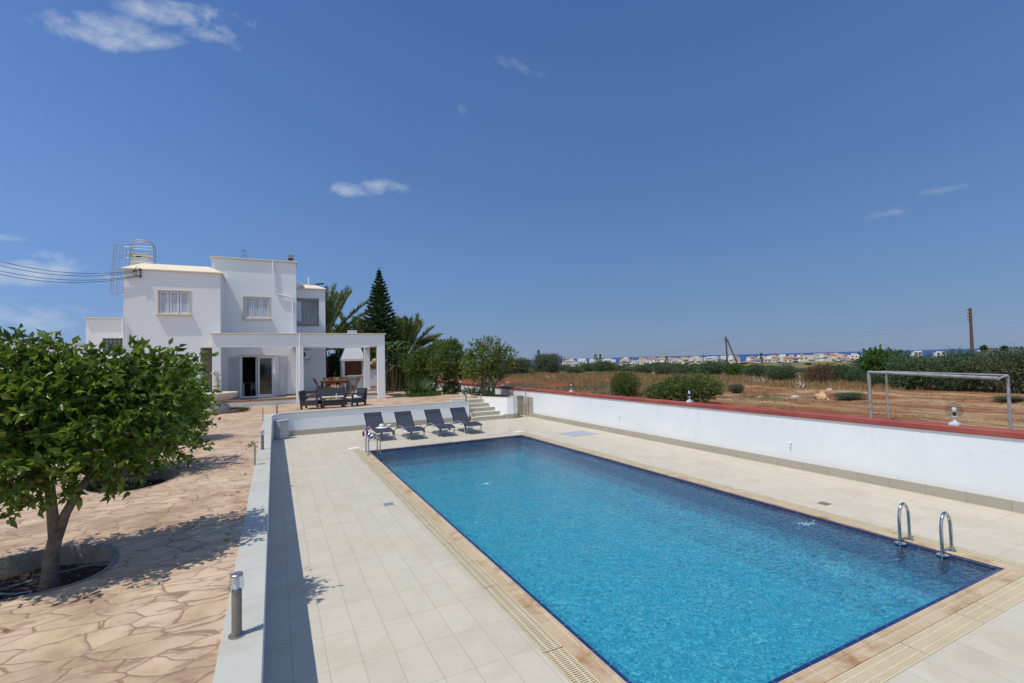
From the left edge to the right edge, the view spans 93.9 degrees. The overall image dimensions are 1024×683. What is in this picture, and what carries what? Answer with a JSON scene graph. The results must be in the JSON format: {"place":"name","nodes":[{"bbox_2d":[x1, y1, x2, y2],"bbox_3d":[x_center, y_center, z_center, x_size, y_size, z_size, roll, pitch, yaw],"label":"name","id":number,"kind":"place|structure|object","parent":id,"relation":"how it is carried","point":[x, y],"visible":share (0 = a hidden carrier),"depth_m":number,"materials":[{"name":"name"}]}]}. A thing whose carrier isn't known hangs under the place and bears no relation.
{"place":"outdoors","nodes":[
{"label":"outdoors","id":0,"kind":"place"},
{"bbox_2d":[1,343,85,383],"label":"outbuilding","id":1,"kind":"structure","parent":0,"point":[50,350],"depth_m":35.20,"materials":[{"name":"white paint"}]},
{"bbox_2d":[0,384,476,682],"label":"patio paving","id":2,"kind":"structure","parent":0,"point":[150,605],"depth_m":4.90,"materials":[{"name":"stone"}]},
{"bbox_2d":[0,543,118,601],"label":"tree bed","id":3,"kind":"object","parent":2,"relation":"on","point":[19,568],"visible":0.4,"depth_m":5.64,"materials":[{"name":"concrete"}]},
{"bbox_2d":[0,561,108,595],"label":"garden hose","id":4,"kind":"object","parent":3,"relation":"on","point":[29,591],"visible":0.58,"depth_m":5.25,"materials":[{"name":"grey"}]},
{"bbox_2d":[0,323,221,591],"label":"orange tree","id":5,"kind":"object","parent":3,"relation":"in","point":[87,415],"visible":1,"depth_m":5.08,"materials":[{"name":"green plant"}]},
{"bbox_2d":[83,470,179,493],"bbox_3d":[-7.436,2.878,9.330,1.601,0.354,2.173,0,-2,-26],"label":"tree bed","id":6,"kind":"object","parent":2,"relation":"on","point":[161,477],"visible":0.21,"depth_m":9.91,"materials":[{"name":"soil"}]},
{"bbox_2d":[108,366,224,482],"bbox_3d":[-7.926,1.580,9.946,3.352,2.630,2.616,0,-2,-26],"label":"orange tree","id":7,"kind":"object","parent":6,"relation":"on","point":[197,433],"visible":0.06,"depth_m":10.18,"materials":[{"name":"green plant"}]},
{"bbox_2d":[149,360,219,439],"bbox_3d":[-10.094,1.776,14.114,2.510,2.591,2.178,0,-2,-26],"label":"lemon tree","id":8,"kind":"object","parent":2,"relation":"on","point":[209,405],"visible":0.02,"depth_m":14.49,"materials":[{"name":"green plant"}]},
{"bbox_2d":[207,406,250,414],"bbox_3d":[-14.095,3.262,22.895,2.236,0.280,2.236,-3,-3,36],"label":"brick bed","id":9,"kind":"object","parent":2,"relation":"on","point":[235,409],"visible":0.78,"depth_m":22.60,"materials":[{"name":"soil"}]},
{"bbox_2d":[204,391,237,410],"bbox_3d":[-14.106,2.852,22.911,1.720,0.860,1.720,0,-2,-26],"label":"fountain","id":10,"kind":"object","parent":9,"relation":"on","point":[221,397],"visible":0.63,"depth_m":22.59,"materials":[{"name":"stone"}]},
{"bbox_2d":[83,256,385,406],"bbox_3d":[-17.152,-0.432,31.167,15.290,8.858,11.605,0,-2,-26],"label":"villa","id":11,"kind":"object","parent":2,"relation":"on","point":[261,322],"visible":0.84,"depth_m":27.98,"materials":[{"name":"white paint"}]},
{"bbox_2d":[103,338,122,355],"bbox_3d":[-21.794,0.295,26.108,0.904,0.974,0.070,0,-2,-26],"label":"window","id":12,"kind":"structure","parent":11,"relation":"in","point":[116,341],"depth_m":26.09,"materials":[{"name":"glass"}]},
{"bbox_2d":[109,239,155,294],"bbox_3d":[-21.343,-3.421,26.897,2.074,4.617,0.743,0,-2,-26],"label":"roof ladder","id":13,"kind":"object","parent":11,"relation":"attached to","point":[118,267],"visible":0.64,"depth_m":26.78,"materials":[{"name":"metal"}]},
{"bbox_2d":[127,253,152,264],"bbox_3d":[-21.444,-4.243,27.562,1.000,1.510,0.960,0,-2,-26],"label":"water tank","id":14,"kind":"object","parent":11,"relation":"on","point":[143,258],"visible":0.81,"depth_m":27.26,"materials":[{"name":"white paint"}]},
{"bbox_2d":[155,289,191,315],"bbox_3d":[-17.823,-2.041,25.220,1.580,1.365,0.250,0,-2,-26],"label":"window","id":15,"kind":"structure","parent":11,"relation":"in","point":[185,311],"depth_m":25.25,"materials":[{"name":"white"}]},
{"bbox_2d":[241,296,271,319],"bbox_3d":[-15.377,-2.015,28.786,1.600,1.425,0.250,0,-2,-26],"label":"window","id":16,"kind":"structure","parent":11,"relation":"in","point":[264,313],"depth_m":28.84,"materials":[{"name":"white"}]},
{"bbox_2d":[241,356,274,397],"bbox_3d":[-15.283,2.099,28.761,1.760,2.460,0.120,0,-2,-26],"label":"sliding door","id":17,"kind":"structure","parent":11,"relation":"in","point":[265,364],"depth_m":28.90,"materials":[{"name":"white plastic"}]},
{"bbox_2d":[298,390,321,409],"bbox_3d":[-9.982,2.880,23.694,0.915,0.904,0.805,-1,-2,-7],"label":"garden armchair","id":18,"kind":"object","parent":2,"relation":"on","point":[304,400],"visible":0.99,"depth_m":23.34,"materials":[{"name":"plastic"}]},
{"bbox_2d":[315,387,346,406],"bbox_3d":[-9.633,2.940,25.461,1.505,0.904,0.915,0,-2,-26],"label":"garden sofa","id":19,"kind":"object","parent":2,"relation":"on","point":[325,393],"visible":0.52,"depth_m":25.66,"materials":[{"name":"plastic"}]},
{"bbox_2d":[321,399,344,408],"bbox_3d":[-8.989,3.114,23.992,1.080,0.400,0.620,0,-3,-29],"label":"coffee table","id":20,"kind":"object","parent":2,"relation":"on","point":[341,402],"visible":0.99,"depth_m":23.74,"materials":[{"name":"plastic"}]},
{"bbox_2d":[317,282,380,350],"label":"date palm","id":21,"kind":"object","parent":2,"relation":"on","point":[333,305],"visible":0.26,"depth_m":40.36,"materials":[{"name":"green plant"}]},
{"bbox_2d":[326,310,373,350],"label":"date palm","id":22,"kind":"object","parent":2,"relation":"on","point":[341,317],"visible":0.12,"depth_m":47.14,"materials":[{"name":"green plant"}]},
{"bbox_2d":[339,330,363,390],"bbox_3d":[-11.348,1.487,34.018,1.620,4.550,1.220,0,-2,-26],"label":"barbecue","id":23,"kind":"object","parent":2,"relation":"on","point":[351,364],"visible":0.69,"depth_m":33.67,"materials":[{"name":"white paint"}]},
{"bbox_2d":[344,388,366,406],"bbox_3d":[-8.091,2.871,24.695,0.805,0.904,0.915,-3,-3,39],"label":"garden armchair","id":24,"kind":"object","parent":2,"relation":"on","point":[361,393],"visible":0.97,"depth_m":24.59,"materials":[{"name":"plastic"}]},
{"bbox_2d":[326,348,392,385],"bbox_3d":[-13.040,1.713,39.431,7.071,3.840,3.357,0,-2,-26],"label":"hedge","id":25,"kind":"object","parent":2,"relation":"on","point":[334,364],"visible":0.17,"depth_m":38.19,"materials":[{"name":"green plant"}]},
{"bbox_2d":[370,369,376,391],"bbox_3d":[-9.924,2.842,34.271,1.280,1.790,1.470,0,-2,-26],"label":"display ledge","id":26,"kind":"object","parent":2,"relation":"on","point":[373,383],"visible":0.14,"depth_m":34.14,"materials":[{"name":"white paint"}]},
{"bbox_2d":[359,267,406,376],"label":"norfolk pine","id":27,"kind":"object","parent":2,"relation":"on","point":[379,290],"visible":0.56,"depth_m":40.84,"materials":[{"name":"green plant"}]},
{"bbox_2d":[371,341,421,391],"bbox_3d":[-8.944,1.851,36.427,2.952,3.914,3.214,1,-3,-43],"label":"banana plant","id":28,"kind":"object","parent":2,"relation":"on","point":[392,385],"visible":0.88,"depth_m":36.15,"materials":[{"name":"green plant"}]},
{"bbox_2d":[370,349,434,388],"bbox_3d":[-9.170,2.262,40.256,6.613,3.693,3.043,0,-2,-26],"label":"hedge","id":29,"kind":"object","parent":2,"relation":"on","point":[397,367],"visible":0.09,"depth_m":39.64,"materials":[{"name":"green plant"}]},
{"bbox_2d":[398,350,421,388],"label":"garden tree","id":30,"kind":"object","parent":2,"relation":"on","point":[401,364],"visible":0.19,"depth_m":37.80,"materials":[{"name":"green plant"}]},
{"bbox_2d":[382,312,444,369],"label":"date palm","id":31,"kind":"object","parent":2,"relation":"on","point":[409,329],"visible":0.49,"depth_m":45.43,"materials":[{"name":"green plant"}]},
{"bbox_2d":[399,375,441,396],"bbox_3d":[-5.942,2.827,30.754,2.692,1.381,2.310,0,-2,-26],"label":"strap leaf clump","id":32,"kind":"object","parent":2,"relation":"on","point":[419,389],"visible":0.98,"depth_m":30.36,"materials":[{"name":"plant"}]},
{"bbox_2d":[402,341,450,391],"bbox_3d":[-6.115,1.829,34.383,3.774,3.676,2.748,0,-2,-26],"label":"garden tree","id":33,"kind":"object","parent":2,"relation":"on","point":[417,359],"visible":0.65,"depth_m":33.78,"materials":[{"name":"green plant"}]},
{"bbox_2d":[440,387,509,396],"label":"garden soil","id":34,"kind":"structure","parent":0,"point":[496,395],"depth_m":29.99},
{"bbox_2d":[423,336,477,391],"bbox_3d":[-4.000,1.573,32.084,3.727,3.901,2.650,1,-3,-47],"label":"garden tree","id":35,"kind":"object","parent":34,"relation":"on","point":[451,358],"visible":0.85,"depth_m":31.66,"materials":[{"name":"green plant"}]},
{"bbox_2d":[442,379,458,393],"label":"round bush","id":36,"kind":"object","parent":34,"relation":"on","point":[452,385],"visible":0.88,"depth_m":32.22,"materials":[{"name":"green plant"}]},
{"bbox_2d":[457,334,517,395],"bbox_3d":[-1.319,1.633,28.797,4.119,4.136,2.696,0,-2,-26],"label":"citrus tree","id":37,"kind":"object","parent":34,"relation":"on","point":[498,360],"visible":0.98,"depth_m":28.48,"materials":[{"name":"green plant"}]},
{"bbox_2d":[483,376,494,396],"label":"column cactus","id":38,"kind":"object","parent":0,"point":[493,387],"depth_m":28.13,"materials":[{"name":"plant"}]},
{"bbox_2d":[0,0,1023,360],"label":"sky","id":39,"kind":"structure","parent":0,"point":[570,179],"materials":[{"name":"blue"}]},
{"bbox_2d":[83,361,1023,562],"bbox_3d":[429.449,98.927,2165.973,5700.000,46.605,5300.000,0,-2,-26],"label":"ground","id":40,"kind":"structure","parent":0,"point":[972,411],"depth_m":23.91,"materials":[{"name":"red soil"}]},
{"bbox_2d":[501,356,534,374],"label":"olive tree","id":41,"kind":"object","parent":40,"relation":"on","point":[522,365],"visible":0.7,"depth_m":75.09,"materials":[{"name":"green plant"}]},
{"bbox_2d":[531,352,564,373],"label":"olive tree","id":42,"kind":"object","parent":40,"relation":"on","point":[547,363],"visible":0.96,"depth_m":76.58,"materials":[{"name":"green plant"}]},
{"bbox_2d":[591,360,617,372],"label":"scrub tree","id":43,"kind":"object","parent":40,"relation":"on","point":[605,366],"visible":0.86,"depth_m":74.57,"materials":[{"name":"green plant"}]},
{"bbox_2d":[608,369,642,396],"bbox_3d":[7.299,2.828,31.049,2.246,2.200,2.260,0,-2,-26],"label":"dark shrub","id":44,"kind":"object","parent":40,"relation":"on","point":[622,382],"visible":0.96,"depth_m":30.69,"materials":[{"name":"green plant"}]},
{"bbox_2d":[629,363,653,373],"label":"scrub tree","id":45,"kind":"object","parent":40,"relation":"on","point":[645,368],"visible":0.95,"depth_m":70.83,"materials":[{"name":"green plant"}]},
{"bbox_2d":[263,415,1023,682],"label":"pool deck","id":46,"kind":"structure","parent":40,"relation":"on","point":[365,584],"depth_m":7.56,"materials":[{"name":"tile"}]},
{"bbox_2d":[274,419,288,439],"bbox_3d":[-10.113,3.868,21.000,0.385,0.820,0.510,-3,-3,28],"label":"utility box","id":47,"kind":"object","parent":46,"relation":"on","point":[281,429],"visible":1,"depth_m":20.84,"materials":[{"name":"white plastic"}]},
{"bbox_2d":[280,421,288,438],"bbox_3d":[-9.958,3.875,20.918,0.033,0.730,0.430,-3,-3,28],"label":"door","id":48,"kind":"structure","parent":47,"relation":"in","point":[284,426],"depth_m":20.92,"materials":[{"name":"white plastic"}]},
{"bbox_2d":[213,400,469,682],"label":"retaining wall","id":49,"kind":"structure","parent":46,"relation":"on","point":[240,660],"depth_m":6.27,"materials":[{"name":"white paint"}]},
{"bbox_2d":[228,571,245,639],"bbox_3d":[-2.200,2.101,3.818,0.124,0.487,0.123,0,-2,-26],"label":"bollard light","id":50,"kind":"object","parent":49,"relation":"on","point":[237,632],"visible":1,"depth_m":3.79,"materials":[{"name":"grey metal"}]},
{"bbox_2d":[362,412,393,441],"bbox_3d":[-5.773,3.644,20.590,0.856,1.014,2.145,0,-3,-30],"label":"sun lounger","id":51,"kind":"object","parent":46,"relation":"on","point":[374,419],"visible":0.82,"depth_m":21.07,"materials":[{"name":"grey fabric"}]},
{"bbox_2d":[393,411,424,439],"bbox_3d":[-4.471,3.615,20.705,0.856,1.014,2.145,0,-3,-29],"label":"sun lounger","id":52,"kind":"object","parent":46,"relation":"on","point":[404,420],"visible":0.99,"depth_m":21.15,"materials":[{"name":"grey fabric"}]},
{"bbox_2d":[423,409,455,436],"bbox_3d":[-3.258,3.608,21.310,0.856,1.014,2.145,0,-3,-28],"label":"sun lounger","id":53,"kind":"object","parent":46,"relation":"on","point":[433,417],"visible":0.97,"depth_m":21.76,"materials":[{"name":"grey fabric"}]},
{"bbox_2d":[448,407,481,434],"bbox_3d":[-2.138,3.601,21.867,0.856,1.014,2.145,0,-3,-29],"label":"sun lounger","id":54,"kind":"object","parent":46,"relation":"on","point":[459,415],"visible":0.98,"depth_m":22.31,"materials":[{"name":"grey fabric"}]},
{"bbox_2d":[467,398,504,420],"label":"garden steps","id":55,"kind":"structure","parent":46,"relation":"on","point":[480,409],"depth_m":26.20,"materials":[{"name":"tile"}]},
{"bbox_2d":[481,396,517,418],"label":"planter wall","id":56,"kind":"structure","parent":46,"relation":"on","point":[507,407],"depth_m":26.35,"materials":[{"name":"white paint"}]},
{"bbox_2d":[517,395,532,416],"bbox_3d":[0.561,3.669,27.009,0.740,1.140,1.300,0,-2,-26],"label":"shower niche","id":57,"kind":"object","parent":46,"relation":"on","point":[521,406],"visible":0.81,"depth_m":27.44,"materials":[{"name":"tile"}]},
{"bbox_2d":[559,430,596,436],"bbox_3d":[2.814,3.920,20.352,1.290,0.010,1.250,0,-2,-26],"label":"access hatch","id":58,"kind":"object","parent":46,"relation":"on","point":[578,433],"visible":1,"depth_m":20.31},
{"bbox_2d":[362,434,1023,682],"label":"pool coping","id":59,"kind":"object","parent":46,"relation":"on","point":[822,671],"visible":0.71,"depth_m":6.05,"materials":[{"name":"stone"}]},
{"bbox_2d":[364,432,381,456],"bbox_3d":[-4.982,3.695,17.140,0.543,0.804,0.684,0,-2,-26],"label":"pool ladder","id":60,"kind":"object","parent":59,"relation":"attached to","point":[377,437],"visible":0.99,"depth_m":17.10,"materials":[{"name":"silver metal"}]},
{"bbox_2d":[369,435,1002,682],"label":"pool edge trim","id":61,"kind":"structure","parent":59,"relation":"attached to","point":[990,570],"depth_m":8.08,"materials":[{"name":"blue tile"}]},
{"bbox_2d":[895,502,956,561],"bbox_3d":[6.700,3.062,7.765,0.443,0.744,0.714,0,-2,-26],"label":"pool ladder","id":62,"kind":"object","parent":59,"relation":"attached to","point":[942,554],"visible":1,"depth_m":7.58,"materials":[{"name":"silver metal"}]},
{"bbox_2d":[645,381,674,399],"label":"dark shrub","id":63,"kind":"object","parent":40,"relation":"on","point":[657,395],"visible":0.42,"depth_m":26.05,"materials":[{"name":"green plant"}]},
{"bbox_2d":[652,364,677,374],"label":"olive tree","id":64,"kind":"object","parent":40,"relation":"on","point":[663,369],"visible":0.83,"depth_m":63.49,"materials":[{"name":"green plant"}]},
{"bbox_2d":[497,380,867,404],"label":"grey dry weeds","id":65,"kind":"object","parent":40,"relation":"on","point":[595,387],"visible":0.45,"depth_m":39.56,"materials":[{"name":"plant"}]},
{"bbox_2d":[643,369,725,403],"bbox_3d":[9.636,2.581,25.840,4.922,2.143,4.283,0,-3,-41],"label":"dark shrub","id":66,"kind":"object","parent":40,"relation":"on","point":[681,386],"visible":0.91,"depth_m":25.09,"materials":[{"name":"green plant"}]},
{"bbox_2d":[671,364,698,374],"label":"scrub tree","id":67,"kind":"object","parent":40,"relation":"on","point":[680,369],"visible":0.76,"depth_m":59.88,"materials":[{"name":"green plant"}]},
{"bbox_2d":[479,370,922,396],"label":"tall dry grass","id":68,"kind":"structure","parent":40,"relation":"on","point":[595,377],"depth_m":44.66,"materials":[{"name":"plant"}]},
{"bbox_2d":[694,358,731,375],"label":"scrub tree","id":69,"kind":"object","parent":40,"relation":"on","point":[713,367],"visible":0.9,"depth_m":56.70,"materials":[{"name":"green plant"}]},
{"bbox_2d":[439,375,1013,413],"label":"soil clods","id":70,"kind":"object","parent":40,"relation":"on","point":[728,384],"visible":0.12,"depth_m":48.68,"materials":[{"name":"soil"}]},
{"bbox_2d":[433,380,1023,513],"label":"boundary wall","id":71,"kind":"structure","parent":40,"relation":"on","point":[983,466],"depth_m":12.36,"materials":[{"name":"paint"}]},
{"bbox_2d":[724,364,744,375],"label":"green tree","id":72,"kind":"object","parent":40,"relation":"on","point":[734,369],"visible":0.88,"depth_m":55.38,"materials":[{"name":"green plant"}]},
{"bbox_2d":[737,363,774,377],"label":"scrub tree","id":73,"kind":"object","parent":40,"relation":"on","point":[756,369],"visible":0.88,"depth_m":51.70,"materials":[{"name":"green plant"}]},
{"bbox_2d":[762,364,798,380],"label":"scrub tree","id":74,"kind":"object","parent":40,"relation":"on","point":[785,372],"visible":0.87,"depth_m":42.92,"materials":[{"name":"green plant"}]},
{"bbox_2d":[553,375,1023,429],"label":"short straw","id":75,"kind":"object","parent":40,"relation":"on","point":[850,402],"visible":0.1,"depth_m":23.82,"materials":[{"name":"plant"}]},
{"bbox_2d":[800,362,841,384],"bbox_3d":[25.120,2.794,38.878,2.862,2.357,2.881,-3,-3,42],"label":"dead bush","id":76,"kind":"object","parent":40,"relation":"on","point":[822,374],"visible":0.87,"depth_m":38.64,"materials":[{"name":"brown plant"}]},
{"bbox_2d":[829,362,849,381],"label":"scrub tree","id":77,"kind":"object","parent":40,"relation":"on","point":[841,370],"visible":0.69,"depth_m":38.53,"materials":[{"name":"green plant"}]},
{"bbox_2d":[832,392,867,399],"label":"shrub","id":78,"kind":"object","parent":40,"relation":"on","point":[848,396],"visible":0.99,"depth_m":26.43,"materials":[{"name":"plant"}]},
{"bbox_2d":[845,367,865,383],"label":"bush","id":79,"kind":"object","parent":40,"relation":"on","point":[854,374],"visible":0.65,"depth_m":36.73,"materials":[{"name":"green plant"}]},
{"bbox_2d":[861,370,889,386],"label":"bush","id":80,"kind":"object","parent":40,"relation":"on","point":[877,378],"visible":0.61,"depth_m":34.76,"materials":[{"name":"green plant"}]},
{"bbox_2d":[849,344,912,384],"bbox_3d":[28.361,1.918,36.396,3.416,3.518,4.250,-1,-2,-16],"label":"green tree","id":81,"kind":"object","parent":40,"relation":"on","point":[875,358],"visible":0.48,"depth_m":36.15,"materials":[{"name":"green plant"}]},
{"bbox_2d":[884,351,952,389],"bbox_3d":[27.514,1.985,32.336,3.767,2.916,3.775,-3,-3,35],"label":"scrub tree","id":82,"kind":"object","parent":40,"relation":"on","point":[914,364],"visible":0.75,"depth_m":32.05,"materials":[{"name":"green plant"}]},
{"bbox_2d":[867,371,1012,429],"bbox_3d":[13.965,2.033,15.766,0.804,2.052,4.706,-1,-2,-3],"label":"football goal","id":83,"kind":"object","parent":40,"relation":"on","point":[958,375],"visible":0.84,"depth_m":15.33,"materials":[{"name":"grey paint"}]},
{"bbox_2d":[927,366,968,390],"bbox_3d":[28.165,2.421,30.731,2.422,1.751,2.180,-1,-2,-17],"label":"bush","id":84,"kind":"object","parent":40,"relation":"on","point":[948,384],"visible":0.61,"depth_m":30.47,"materials":[{"name":"green plant"}]},
{"bbox_2d":[967,308,973,352],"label":"utility pole","id":85,"kind":"object","parent":40,"relation":"on","point":[971,330],"visible":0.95,"depth_m":44.66,"materials":[{"name":"brown wood"}]},
{"bbox_2d":[932,346,1009,391],"bbox_3d":[29.195,1.802,30.633,3.764,3.065,3.388,-3,-3,28],"label":"scrub tree","id":86,"kind":"object","parent":40,"relation":"on","point":[972,384],"visible":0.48,"depth_m":30.16,"materials":[{"name":"green plant"}]},
{"bbox_2d":[960,344,1023,393],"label":"olive tree","id":87,"kind":"object","parent":40,"relation":"on","point":[997,365],"visible":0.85,"depth_m":28.48,"materials":[{"name":"green plant"}]},
{"bbox_2d":[405,464,884,682],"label":"pool floor","id":88,"kind":"structure","parent":0,"point":[768,622],"depth_m":8.52,"materials":[{"name":"tile"}]},
{"bbox_2d":[374,438,987,682],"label":"pool cove","id":89,"kind":"object","parent":88,"relation":"on","point":[896,592],"visible":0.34,"depth_m":9.81,"materials":[{"name":"tile"}]},
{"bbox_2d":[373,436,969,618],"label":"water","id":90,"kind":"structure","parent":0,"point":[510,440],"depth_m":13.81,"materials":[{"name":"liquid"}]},
{"bbox_2d":[670,472,729,487],"bbox_3d":[4.795,3.577,12.348,0.258,0.028,1.748,0,-2,-26],"label":"pool coping","id":91,"kind":"object","parent":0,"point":[700,480],"visible":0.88,"depth_m":12.24,"materials":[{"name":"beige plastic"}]},
{"bbox_2d":[474,347,1022,364],"bbox_3d":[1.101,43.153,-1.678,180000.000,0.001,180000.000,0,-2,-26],"label":"sea","id":92,"kind":"structure","parent":0,"point":[744,356],"depth_m":16312.60,"materials":[{"name":"liquid"}]},
{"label":"drain channel","id":93,"kind":"structure","parent":0,"visible":0},
{"bbox_2d":[371,467,389,480],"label":"drain grate","id":94,"kind":"object","parent":93,"relation":"on","point":[380,474],"visible":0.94,"depth_m":13.81,"materials":[{"name":"beige plastic"}]},
{"bbox_2d":[382,479,406,495],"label":"drain grate","id":95,"kind":"object","parent":93,"relation":"on","point":[393,487],"visible":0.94,"depth_m":12.22,"materials":[{"name":"beige plastic"}]},
{"bbox_2d":[396,495,426,516],"bbox_3d":[-2.287,3.696,10.777,0.258,0.028,1.738,0,-2,-26],"label":"drain grate","id":96,"kind":"object","parent":93,"relation":"on","point":[412,506],"visible":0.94,"depth_m":10.66,"materials":[{"name":"beige plastic"}]},
{"bbox_2d":[416,515,454,544],"bbox_3d":[-1.505,3.616,9.207,0.258,0.028,1.748,0,-2,-26],"label":"drain grate","id":97,"kind":"object","parent":93,"relation":"on","point":[441,536],"visible":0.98,"depth_m":9.10,"materials":[{"name":"beige plastic"}]},
{"bbox_2d":[442,542,497,588],"bbox_3d":[-0.708,3.533,7.607,0.258,0.028,1.808,0,-2,-26],"label":"drain grate","id":98,"kind":"object","parent":93,"relation":"on","point":[476,572],"visible":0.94,"depth_m":7.47,"materials":[{"name":"beige plastic"}]},
{"bbox_2d":[482,584,562,653],"bbox_3d":[0.076,3.452,6.033,0.258,0.028,1.688,0,-2,-26],"label":"drain grate","id":99,"kind":"object","parent":93,"relation":"on","point":[538,635],"visible":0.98,"depth_m":5.88,"materials":[{"name":"beige plastic"}]},
{"bbox_2d":[543,646,600,682],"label":"drain grate","id":100,"kind":"object","parent":93,"relation":"on","point":[568,665],"visible":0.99,"depth_m":4.97,"materials":[{"name":"beige plastic"}]},
{"bbox_2d":[725,486,803,507],"bbox_3d":[5.593,3.494,10.747,0.258,0.028,1.808,0,-2,-26],"label":"drain grate","id":101,"kind":"object","parent":93,"relation":"on","point":[765,497],"visible":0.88,"depth_m":10.65,"materials":[{"name":"beige plastic"}]},
{"bbox_2d":[799,506,897,533],"bbox_3d":[6.377,3.413,9.174,0.258,0.028,1.688,0,-2,-26],"label":"drain grate","id":102,"kind":"object","parent":93,"relation":"on","point":[866,524],"visible":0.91,"depth_m":9.07,"materials":[{"name":"beige plastic"}]},
{"bbox_2d":[826,643,929,682],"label":"drain grate","id":103,"kind":"object","parent":93,"relation":"on","point":[890,663],"visible":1,"depth_m":4.85,"materials":[{"name":"beige plastic"}]},
{"bbox_2d":[901,613,983,654],"bbox_3d":[4.889,3.305,5.408,1.248,0.028,0.258,0,-2,-26],"label":"drain grate","id":104,"kind":"object","parent":93,"relation":"on","point":[936,637],"visible":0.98,"depth_m":5.38,"materials":[{"name":"beige plastic"}]},
{"bbox_2d":[894,532,1023,568],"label":"drain grate","id":105,"kind":"object","parent":93,"relation":"on","point":[978,554],"visible":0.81,"depth_m":7.51,"materials":[{"name":"beige plastic"}]},
{"bbox_2d":[956,602,1003,622],"bbox_3d":[5.686,3.300,5.805,0.508,0.028,0.258,0,-2,-26],"label":"drain grate","id":106,"kind":"object","parent":93,"relation":"on","point":[976,611],"visible":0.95,"depth_m":5.80,"materials":[{"name":"beige plastic"}]},
{"bbox_2d":[977,576,1023,610],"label":"drain grate","id":107,"kind":"object","parent":93,"relation":"on","point":[1007,597],"visible":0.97,"depth_m":6.13,"materials":[{"name":"beige plastic"}]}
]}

